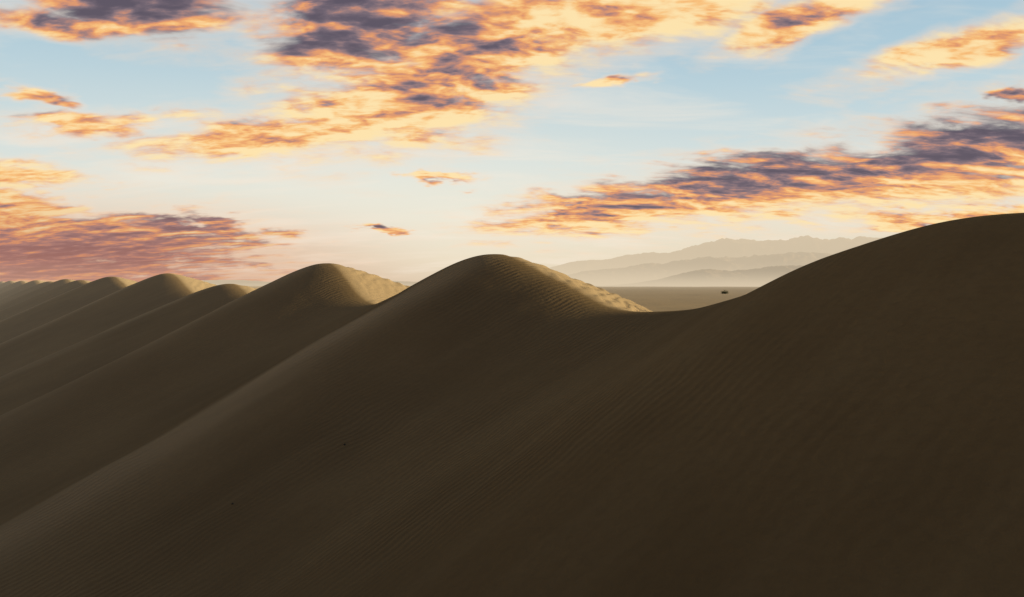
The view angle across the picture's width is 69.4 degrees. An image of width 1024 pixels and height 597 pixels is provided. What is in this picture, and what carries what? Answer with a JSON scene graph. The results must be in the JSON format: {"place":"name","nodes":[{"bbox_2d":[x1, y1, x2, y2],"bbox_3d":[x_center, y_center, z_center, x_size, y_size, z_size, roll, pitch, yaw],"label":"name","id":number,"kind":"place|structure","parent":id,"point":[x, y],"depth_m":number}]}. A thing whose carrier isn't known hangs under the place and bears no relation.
{"place":"outdoors","nodes":[
{"label":"outdoors","id":0,"kind":"place"},
{"bbox_2d":[202,280,416,285],"bbox_3d":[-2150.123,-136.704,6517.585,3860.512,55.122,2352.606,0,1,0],"label":"distant hills","id":1,"kind":"structure","parent":0,"point":[260,283],"depth_m":6251.97},
{"bbox_2d":[0,213,1023,596],"bbox_3d":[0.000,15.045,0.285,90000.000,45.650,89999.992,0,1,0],"label":"sand dunes","id":2,"kind":"structure","parent":0,"point":[846,423],"depth_m":54.59},
{"bbox_2d":[0,0,1023,281],"label":"sky","id":3,"kind":"structure","parent":0,"point":[252,140]},
{"bbox_2d":[568,252,831,285],"bbox_3d":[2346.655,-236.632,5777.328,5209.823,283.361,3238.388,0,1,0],"label":"distant hills","id":4,"kind":"structure","parent":0,"point":[633,274],"depth_m":5857.88},
{"bbox_2d":[597,265,804,286],"bbox_3d":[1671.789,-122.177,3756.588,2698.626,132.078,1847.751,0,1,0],"label":"distant hills","id":5,"kind":"structure","parent":0,"point":[757,277],"depth_m":3737.69},
{"bbox_2d":[550,235,880,274],"bbox_3d":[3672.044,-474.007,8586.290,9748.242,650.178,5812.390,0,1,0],"label":"distant mountains","id":6,"kind":"structure","parent":0,"point":[723,247],"depth_m":8948.67}
]}

